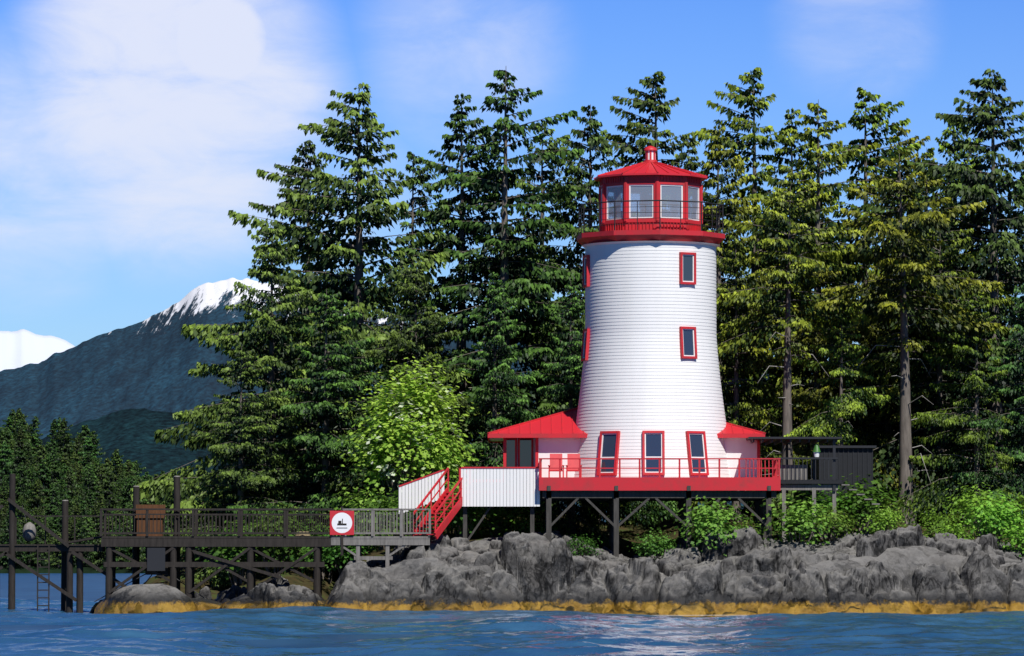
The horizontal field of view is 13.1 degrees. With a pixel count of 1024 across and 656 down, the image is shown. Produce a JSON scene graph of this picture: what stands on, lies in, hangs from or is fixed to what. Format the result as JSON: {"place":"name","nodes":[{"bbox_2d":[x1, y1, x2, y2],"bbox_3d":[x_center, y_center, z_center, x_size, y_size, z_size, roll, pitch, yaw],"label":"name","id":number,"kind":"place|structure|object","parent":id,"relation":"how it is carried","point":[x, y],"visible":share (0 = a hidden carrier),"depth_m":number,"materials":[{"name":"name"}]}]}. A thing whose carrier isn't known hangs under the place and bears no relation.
{"place":"outdoors","nodes":[
{"label":"outdoors","id":0,"kind":"place"},
{"bbox_2d":[0,329,74,370],"bbox_3d":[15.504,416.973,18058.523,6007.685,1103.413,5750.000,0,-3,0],"label":"snowy mountain","id":1,"kind":"structure","parent":0,"point":[20,348],"depth_m":19843.04,"materials":[{"name":"white snow"}]},
{"bbox_2d":[0,484,144,572],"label":"hill terrain","id":2,"kind":"structure","parent":0,"point":[86,568],"depth_m":1246.55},
{"bbox_2d":[0,441,13,495],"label":"conifer tree","id":3,"kind":"object","parent":2,"relation":"on","point":[6,451],"visible":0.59,"depth_m":1372.63,"materials":[{"name":"green plant"}]},
{"bbox_2d":[0,511,26,568],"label":"conifer tree","id":4,"kind":"object","parent":2,"relation":"on","point":[6,538],"visible":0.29,"depth_m":1246.08,"materials":[{"name":"green plant"}]},
{"bbox_2d":[0,448,30,498],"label":"conifer tree","id":5,"kind":"object","parent":2,"relation":"on","point":[19,456],"visible":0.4,"depth_m":1360.09,"materials":[{"name":"green plant"}]},
{"bbox_2d":[10,408,40,462],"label":"conifer tree","id":6,"kind":"object","parent":2,"relation":"on","point":[18,414],"visible":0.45,"depth_m":1477.58,"materials":[{"name":"green plant"}]},
{"bbox_2d":[15,462,40,511],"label":"conifer tree","id":7,"kind":"object","parent":2,"relation":"on","point":[22,472],"visible":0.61,"depth_m":1329.88,"materials":[{"name":"green plant"}]},
{"bbox_2d":[27,416,42,464],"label":"conifer tree","id":8,"kind":"object","parent":2,"relation":"on","point":[35,424],"visible":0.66,"depth_m":1480.86,"materials":[{"name":"green plant"}]},
{"bbox_2d":[25,479,47,513],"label":"conifer tree","id":9,"kind":"object","parent":2,"relation":"on","point":[37,486],"visible":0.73,"depth_m":1313.57,"materials":[{"name":"green plant"}]},
{"bbox_2d":[29,445,46,475],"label":"conifer tree","id":10,"kind":"object","parent":2,"relation":"on","point":[42,452],"visible":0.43,"depth_m":1394.26,"materials":[{"name":"green plant"}]},
{"bbox_2d":[28,521,56,566],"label":"conifer tree","id":11,"kind":"object","parent":2,"relation":"on","point":[42,541],"visible":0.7,"depth_m":1248.02,"materials":[{"name":"green plant"}]},
{"bbox_2d":[23,463,72,520],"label":"conifer tree","id":12,"kind":"object","parent":2,"relation":"on","point":[42,471],"visible":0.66,"depth_m":1325.94,"materials":[{"name":"green plant"}]},
{"bbox_2d":[43,484,61,527],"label":"conifer tree","id":13,"kind":"object","parent":2,"relation":"on","point":[54,499],"visible":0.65,"depth_m":1306.36,"materials":[{"name":"green plant"}]},
{"bbox_2d":[44,419,62,452],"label":"conifer tree","id":14,"kind":"object","parent":2,"relation":"on","point":[53,427],"visible":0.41,"depth_m":1484.19,"materials":[{"name":"green plant"}]},
{"bbox_2d":[45,532,61,568],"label":"conifer tree","id":15,"kind":"object","parent":2,"relation":"on","point":[57,560],"visible":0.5,"depth_m":1246.77,"materials":[{"name":"green plant"}]},
{"bbox_2d":[41,462,74,509],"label":"conifer tree","id":16,"kind":"object","parent":2,"relation":"on","point":[54,472],"visible":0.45,"depth_m":1329.02,"materials":[{"name":"green plant"}]},
{"bbox_2d":[56,417,80,461],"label":"conifer tree","id":17,"kind":"object","parent":2,"relation":"on","point":[68,446],"visible":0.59,"depth_m":1475.13,"materials":[{"name":"green plant"}]},
{"bbox_2d":[63,470,76,505],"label":"conifer tree","id":18,"kind":"object","parent":2,"relation":"on","point":[68,477],"visible":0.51,"depth_m":1335.37,"materials":[{"name":"green plant"}]},
{"bbox_2d":[56,517,95,567],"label":"conifer tree","id":19,"kind":"object","parent":2,"relation":"on","point":[80,524],"visible":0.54,"depth_m":1249.35,"materials":[{"name":"green plant"}]},
{"bbox_2d":[73,464,101,513],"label":"conifer tree","id":20,"kind":"object","parent":2,"relation":"on","point":[84,471],"visible":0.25,"depth_m":1351.47,"materials":[{"name":"green plant"}]},
{"bbox_2d":[78,437,97,468],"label":"conifer tree","id":21,"kind":"object","parent":2,"relation":"on","point":[88,443],"visible":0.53,"depth_m":1460.90,"materials":[{"name":"green plant"}]},
{"bbox_2d":[77,517,98,559],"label":"conifer tree","id":22,"kind":"object","parent":2,"relation":"on","point":[88,522],"visible":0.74,"depth_m":1254.77,"materials":[{"name":"green plant"}]},
{"bbox_2d":[81,470,105,507],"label":"conifer tree","id":23,"kind":"object","parent":2,"relation":"on","point":[90,484],"visible":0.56,"depth_m":1330.55,"materials":[{"name":"green plant"}]},
{"bbox_2d":[89,430,105,459],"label":"conifer tree","id":24,"kind":"object","parent":2,"relation":"on","point":[94,440],"visible":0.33,"depth_m":1487.21,"materials":[{"name":"green plant"}]},
{"bbox_2d":[93,468,123,521],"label":"conifer tree","id":25,"kind":"object","parent":2,"relation":"on","point":[108,490],"visible":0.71,"depth_m":1336.15,"materials":[{"name":"green plant"}]},
{"bbox_2d":[93,517,125,564],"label":"conifer tree","id":26,"kind":"object","parent":2,"relation":"on","point":[99,561],"visible":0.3,"depth_m":1249.69,"materials":[{"name":"green plant"}]},
{"bbox_2d":[95,524,131,570],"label":"conifer tree","id":27,"kind":"object","parent":2,"relation":"on","point":[121,549],"visible":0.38,"depth_m":1248.78,"materials":[{"name":"green plant"}]},
{"bbox_2d":[110,449,132,483],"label":"conifer tree","id":28,"kind":"object","parent":2,"relation":"on","point":[115,454],"visible":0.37,"depth_m":1511.57,"materials":[{"name":"green plant"}]},
{"bbox_2d":[119,476,141,522],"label":"conifer tree","id":29,"kind":"object","parent":2,"relation":"on","point":[130,486],"visible":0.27,"depth_m":1333.96,"materials":[{"name":"green plant"}]},
{"bbox_2d":[39,408,263,485],"bbox_3d":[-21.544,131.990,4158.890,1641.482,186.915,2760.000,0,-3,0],"label":"hill terrain","id":30,"kind":"structure","parent":0,"point":[129,434],"depth_m":4644.60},
{"bbox_2d":[0,278,1022,521],"bbox_3d":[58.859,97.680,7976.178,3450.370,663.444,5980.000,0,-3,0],"label":"mountain terrain","id":31,"kind":"structure","parent":0,"point":[149,363],"depth_m":9170.12,"materials":[{"name":"blue"}]},
{"bbox_2d":[0,598,1023,655],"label":"sea","id":32,"kind":"structure","parent":0,"point":[495,632],"depth_m":120.97,"materials":[{"name":"liquid"}]},
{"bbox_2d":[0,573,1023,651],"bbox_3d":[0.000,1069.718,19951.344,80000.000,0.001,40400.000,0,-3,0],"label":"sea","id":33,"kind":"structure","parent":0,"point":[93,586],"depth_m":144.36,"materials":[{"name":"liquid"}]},
{"bbox_2d":[0,0,1023,359],"label":"sky","id":34,"kind":"structure","parent":0,"point":[131,131],"materials":[{"name":"blue"}]},
{"bbox_2d":[143,506,1023,616],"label":"island ground","id":35,"kind":"structure","parent":0,"point":[903,562],"depth_m":173.44,"materials":[{"name":"grey stone"}]},
{"bbox_2d":[94,584,197,613],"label":"shore rock","id":36,"kind":"object","parent":35,"relation":"on","point":[147,598],"visible":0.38,"depth_m":171.68,"materials":[{"name":"grey stone"}]},
{"bbox_2d":[191,598,220,610],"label":"shore rock","id":37,"kind":"object","parent":35,"relation":"on","point":[204,604],"visible":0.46,"depth_m":172.90,"materials":[{"name":"yellow stone"}]},
{"bbox_2d":[0,474,431,612],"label":"pier","id":38,"kind":"structure","parent":35,"relation":"on","point":[162,555],"depth_m":173.38,"materials":[{"name":"brown wood"}]},
{"bbox_2d":[37,534,309,611],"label":"pier clutter","id":39,"kind":"object","parent":38,"relation":"attached to","point":[48,567],"visible":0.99,"depth_m":173.81,"materials":[{"name":"grey metal"}]},
{"bbox_2d":[219,594,250,608],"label":"shore rock","id":40,"kind":"object","parent":35,"relation":"on","point":[240,602],"visible":0.16,"depth_m":172.11,"materials":[{"name":"yellow stone"}]},
{"bbox_2d":[183,518,292,584],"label":"shrub","id":41,"kind":"object","parent":35,"relation":"on","point":[231,556],"visible":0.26,"depth_m":187.34,"materials":[{"name":"green plant"}]},
{"bbox_2d":[148,223,354,581],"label":"conifer tree","id":42,"kind":"object","parent":35,"relation":"on","point":[253,339],"visible":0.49,"depth_m":196.26,"materials":[{"name":"green plant"}]},
{"bbox_2d":[163,346,342,586],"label":"conifer tree","id":43,"kind":"object","parent":35,"relation":"on","point":[255,479],"visible":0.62,"depth_m":191.51,"materials":[{"name":"green plant"}]},
{"bbox_2d":[154,140,394,486],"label":"conifer tree","id":44,"kind":"object","parent":35,"relation":"on","point":[193,441],"visible":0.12,"depth_m":210.51,"materials":[{"name":"green plant"}]},
{"bbox_2d":[224,502,335,576],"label":"shrub","id":45,"kind":"object","parent":35,"relation":"on","point":[281,551],"visible":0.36,"depth_m":186.38,"materials":[{"name":"green plant"}]},
{"bbox_2d":[129,82,499,535],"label":"conifer tree","id":46,"kind":"object","parent":35,"relation":"on","point":[360,291],"visible":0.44,"depth_m":201.43,"materials":[{"name":"green plant"}]},
{"bbox_2d":[271,515,363,582],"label":"shrub","id":47,"kind":"object","parent":35,"relation":"on","point":[303,551],"visible":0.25,"depth_m":185.63,"materials":[{"name":"green plant"}]},
{"bbox_2d":[306,525,378,573],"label":"shrub","id":48,"kind":"object","parent":35,"relation":"on","point":[344,557],"visible":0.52,"depth_m":181.10,"materials":[{"name":"green plant"}]},
{"bbox_2d":[226,289,468,575],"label":"conifer tree","id":49,"kind":"object","parent":35,"relation":"on","point":[339,370],"visible":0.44,"depth_m":191.41,"materials":[{"name":"green plant"}]},
{"bbox_2d":[320,468,408,549],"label":"shrub","id":50,"kind":"object","parent":35,"relation":"on","point":[359,500],"visible":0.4,"depth_m":184.59,"materials":[{"name":"green plant"}]},
{"bbox_2d":[350,489,444,550],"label":"shrub","id":51,"kind":"object","parent":35,"relation":"on","point":[378,506],"visible":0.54,"depth_m":180.63,"materials":[{"name":"green plant"}]},
{"bbox_2d":[334,349,486,535],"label":"alder tree","id":52,"kind":"object","parent":35,"relation":"on","point":[397,428],"visible":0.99,"depth_m":185.32,"materials":[{"name":"green plant"}]},
{"bbox_2d":[378,479,462,535],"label":"shrub","id":53,"kind":"object","parent":35,"relation":"on","point":[418,511],"visible":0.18,"depth_m":181.50,"materials":[{"name":"green plant"}]},
{"bbox_2d":[311,264,544,534],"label":"conifer tree","id":54,"kind":"object","parent":35,"relation":"on","point":[399,341],"visible":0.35,"depth_m":192.58,"materials":[{"name":"green plant"}]},
{"bbox_2d":[347,151,514,488],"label":"conifer tree","id":55,"kind":"object","parent":35,"relation":"on","point":[421,180],"visible":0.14,"depth_m":213.31,"materials":[{"name":"green plant"}]},
{"bbox_2d":[418,469,496,533],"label":"shrub","id":56,"kind":"object","parent":35,"relation":"on","point":[457,487],"visible":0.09,"depth_m":183.39,"materials":[{"name":"green plant"}]},
{"bbox_2d":[421,488,496,537],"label":"shrub","id":57,"kind":"object","parent":35,"relation":"on","point":[459,520],"visible":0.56,"depth_m":180.68,"materials":[{"name":"green plant"}]},
{"bbox_2d":[366,93,558,474],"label":"conifer tree","id":58,"kind":"object","parent":35,"relation":"on","point":[458,240],"visible":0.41,"depth_m":207.13,"materials":[{"name":"green plant"}]},
{"bbox_2d":[455,485,543,537],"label":"shrub","id":59,"kind":"object","parent":35,"relation":"on","point":[500,515],"visible":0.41,"depth_m":182.45,"materials":[{"name":"green plant"}]},
{"bbox_2d":[432,272,567,527],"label":"conifer tree","id":60,"kind":"object","parent":35,"relation":"on","point":[498,369],"visible":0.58,"depth_m":190.86,"materials":[{"name":"green plant"}]},
{"bbox_2d":[418,70,584,502],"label":"conifer tree","id":61,"kind":"object","parent":35,"relation":"on","point":[522,287],"visible":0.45,"depth_m":203.97,"materials":[{"name":"green plant"}]},
{"bbox_2d":[492,502,557,536],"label":"shrub","id":62,"kind":"object","parent":35,"relation":"on","point":[525,526],"visible":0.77,"depth_m":181.56,"materials":[{"name":"green plant"}]},
{"bbox_2d":[481,123,587,408],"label":"conifer tree","id":63,"kind":"object","parent":35,"relation":"on","point":[542,177],"visible":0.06,"depth_m":212.37,"materials":[{"name":"green plant"}]},
{"bbox_2d":[90,524,1023,616],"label":"shore rock","id":64,"kind":"object","parent":35,"relation":"on","point":[541,572],"visible":0.64,"depth_m":171.46,"materials":[{"name":"grey stone"}]},
{"bbox_2d":[465,104,676,522],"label":"conifer tree","id":65,"kind":"object","parent":35,"relation":"on","point":[585,188],"visible":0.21,"depth_m":206.06,"materials":[{"name":"green plant"}]},
{"bbox_2d":[566,534,602,556],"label":"shrub","id":66,"kind":"object","parent":35,"relation":"on","point":[580,548],"visible":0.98,"depth_m":174.52,"materials":[{"name":"green plant"}]},
{"bbox_2d":[399,407,780,556],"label":"lighthouse deck","id":67,"kind":"structure","parent":35,"relation":"on","point":[542,452],"depth_m":175.30,"materials":[{"name":"red paint"}]},
{"bbox_2d":[574,146,729,476],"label":"lighthouse","id":68,"kind":"object","parent":67,"relation":"on","point":[650,387],"visible":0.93,"depth_m":177.91,"materials":[{"name":"white paint"}]},
{"bbox_2d":[506,280,692,540],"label":"conifer tree","id":69,"kind":"object","parent":35,"relation":"on","point":[561,388],"visible":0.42,"depth_m":189.79,"materials":[{"name":"green plant"}]},
{"bbox_2d":[551,315,650,534],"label":"conifer tree","id":70,"kind":"object","parent":35,"relation":"on","point":[595,524],"visible":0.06,"depth_m":192.00,"materials":[{"name":"green plant"}]},
{"bbox_2d":[470,71,801,518],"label":"conifer tree","id":71,"kind":"object","parent":35,"relation":"on","point":[650,103],"visible":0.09,"depth_m":210.68,"materials":[{"name":"green plant"}]},
{"bbox_2d":[627,527,683,562],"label":"shrub","id":72,"kind":"object","parent":35,"relation":"on","point":[649,545],"visible":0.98,"depth_m":173.65,"materials":[{"name":"green plant"}]},
{"bbox_2d":[589,235,812,524],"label":"conifer tree","id":73,"kind":"object","parent":35,"relation":"on","point":[749,364],"visible":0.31,"depth_m":191.18,"materials":[{"name":"green plant"}]},
{"bbox_2d":[651,137,781,513],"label":"conifer tree","id":74,"kind":"object","parent":35,"relation":"on","point":[690,165],"visible":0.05,"depth_m":202.55,"materials":[{"name":"green plant"}]},
{"bbox_2d":[666,495,769,555],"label":"shrub","id":75,"kind":"object","parent":35,"relation":"on","point":[712,514],"visible":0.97,"depth_m":173.50,"materials":[{"name":"green plant"}]},
{"bbox_2d":[646,124,810,512],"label":"conifer tree","id":76,"kind":"object","parent":35,"relation":"on","point":[735,207],"visible":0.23,"depth_m":200.22,"materials":[{"name":"green plant"}]},
{"bbox_2d":[694,67,884,507],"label":"conifer tree","id":77,"kind":"object","parent":35,"relation":"on","point":[742,98],"visible":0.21,"depth_m":205.40,"materials":[{"name":"green plant"}]},
{"bbox_2d":[706,108,874,510],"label":"conifer tree","id":78,"kind":"object","parent":35,"relation":"on","point":[778,159],"visible":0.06,"depth_m":210.50,"materials":[{"name":"green plant"}]},
{"bbox_2d":[716,167,869,530],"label":"conifer tree","id":79,"kind":"object","parent":35,"relation":"on","point":[794,280],"visible":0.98,"depth_m":188.66,"materials":[{"name":"green plant"}]},
{"bbox_2d":[740,490,849,544],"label":"shrub","id":80,"kind":"object","parent":35,"relation":"on","point":[807,525],"visible":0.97,"depth_m":174.65,"materials":[{"name":"green plant"}]},
{"bbox_2d":[746,437,879,542],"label":"pergola shed","id":81,"kind":"structure","parent":35,"relation":"on","point":[837,463],"depth_m":179.02,"materials":[{"name":"black wood"}]},
{"bbox_2d":[774,475,878,538],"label":"shrub","id":82,"kind":"object","parent":35,"relation":"on","point":[819,501],"visible":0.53,"depth_m":182.29,"materials":[{"name":"green plant"}]},
{"bbox_2d":[783,294,890,529],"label":"conifer tree","id":83,"kind":"object","parent":35,"relation":"on","point":[835,425],"visible":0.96,"depth_m":189.00,"materials":[{"name":"green plant"}]},
{"bbox_2d":[809,505,871,541],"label":"shrub","id":84,"kind":"object","parent":35,"relation":"on","point":[844,526],"visible":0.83,"depth_m":176.05,"materials":[{"name":"green plant"}]},
{"bbox_2d":[745,99,943,509],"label":"conifer tree","id":85,"kind":"object","parent":35,"relation":"on","point":[828,157],"visible":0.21,"depth_m":202.39,"materials":[{"name":"green plant"}]},
{"bbox_2d":[750,247,948,518],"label":"conifer tree","id":86,"kind":"object","parent":35,"relation":"on","point":[803,396],"visible":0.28,"depth_m":194.25,"materials":[{"name":"green plant"}]},
{"bbox_2d":[728,87,983,451],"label":"conifer tree","id":87,"kind":"object","parent":35,"relation":"on","point":[870,163],"visible":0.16,"depth_m":204.60,"materials":[{"name":"green plant"}]},
{"bbox_2d":[824,472,914,533],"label":"shrub","id":88,"kind":"object","parent":35,"relation":"on","point":[857,501],"visible":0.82,"depth_m":182.54,"materials":[{"name":"green plant"}]},
{"bbox_2d":[722,68,1023,531],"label":"conifer tree","id":89,"kind":"object","parent":35,"relation":"on","point":[977,187],"visible":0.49,"depth_m":195.69,"materials":[{"name":"green plant"}]},
{"bbox_2d":[858,503,908,533],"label":"shrub","id":90,"kind":"object","parent":35,"relation":"on","point":[882,524],"visible":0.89,"depth_m":176.65,"materials":[{"name":"green plant"}]},
{"bbox_2d":[809,260,989,517],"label":"conifer tree","id":91,"kind":"object","parent":35,"relation":"on","point":[869,333],"visible":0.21,"depth_m":195.10,"materials":[{"name":"green plant"}]},
{"bbox_2d":[814,151,1004,524],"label":"conifer tree","id":92,"kind":"object","parent":35,"relation":"on","point":[895,265],"visible":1,"depth_m":189.20,"materials":[{"name":"green plant"}]},
{"bbox_2d":[845,222,1018,525],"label":"conifer tree","id":93,"kind":"object","parent":35,"relation":"on","point":[940,256],"visible":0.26,"depth_m":194.02,"materials":[{"name":"green plant"}]},
{"bbox_2d":[845,122,1020,380],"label":"conifer tree","id":94,"kind":"object","parent":35,"relation":"on","point":[904,132],"depth_m":214.60,"materials":[{"name":"green plant"}]},
{"bbox_2d":[845,147,1022,514],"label":"conifer tree","id":95,"kind":"object","parent":35,"relation":"on","point":[929,152],"visible":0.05,"depth_m":202.55,"materials":[{"name":"green plant"}]},
{"bbox_2d":[908,506,961,537],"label":"shrub","id":96,"kind":"object","parent":35,"relation":"on","point":[929,519],"visible":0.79,"depth_m":179.59,"materials":[{"name":"green plant"}]},
{"bbox_2d":[873,282,1023,534],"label":"conifer tree","id":97,"kind":"object","parent":35,"relation":"on","point":[959,420],"visible":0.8,"depth_m":189.74,"materials":[{"name":"green plant"}]},
{"bbox_2d":[925,511,983,539],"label":"shrub","id":98,"kind":"object","parent":35,"relation":"on","point":[949,528],"visible":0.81,"depth_m":176.15,"materials":[{"name":"green plant"}]},
{"bbox_2d":[914,121,1023,513],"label":"conifer tree","id":99,"kind":"object","parent":35,"relation":"on","point":[952,149],"visible":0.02,"depth_m":212.20,"materials":[{"name":"green plant"}]},
{"bbox_2d":[937,482,1023,536],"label":"shrub","id":100,"kind":"object","parent":35,"relation":"on","point":[964,504],"visible":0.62,"depth_m":181.55,"materials":[{"name":"green plant"}]},
{"bbox_2d":[951,284,1023,537],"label":"conifer tree","id":101,"kind":"object","parent":35,"relation":"on","point":[1013,368],"visible":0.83,"depth_m":190.13,"materials":[{"name":"green plant"}]},
{"bbox_2d":[952,132,1023,493],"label":"conifer tree","id":102,"kind":"object","parent":35,"relation":"on","point":[1020,192],"visible":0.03,"depth_m":205.78,"materials":[{"name":"green plant"}]},
{"bbox_2d":[954,490,1023,546],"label":"shrub","id":103,"kind":"object","parent":35,"relation":"on","point":[989,514],"visible":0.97,"depth_m":176.31,"materials":[{"name":"green plant"}]},
{"bbox_2d":[983,487,1023,544],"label":"shrub","id":104,"kind":"object","parent":35,"relation":"on","point":[1016,505],"visible":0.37,"depth_m":182.31,"materials":[{"name":"green plant"}]},
{"bbox_2d":[990,517,1023,556],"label":"shrub","id":105,"kind":"object","parent":35,"relation":"on","point":[1020,541],"visible":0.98,"depth_m":175.56,"materials":[{"name":"green plant"}]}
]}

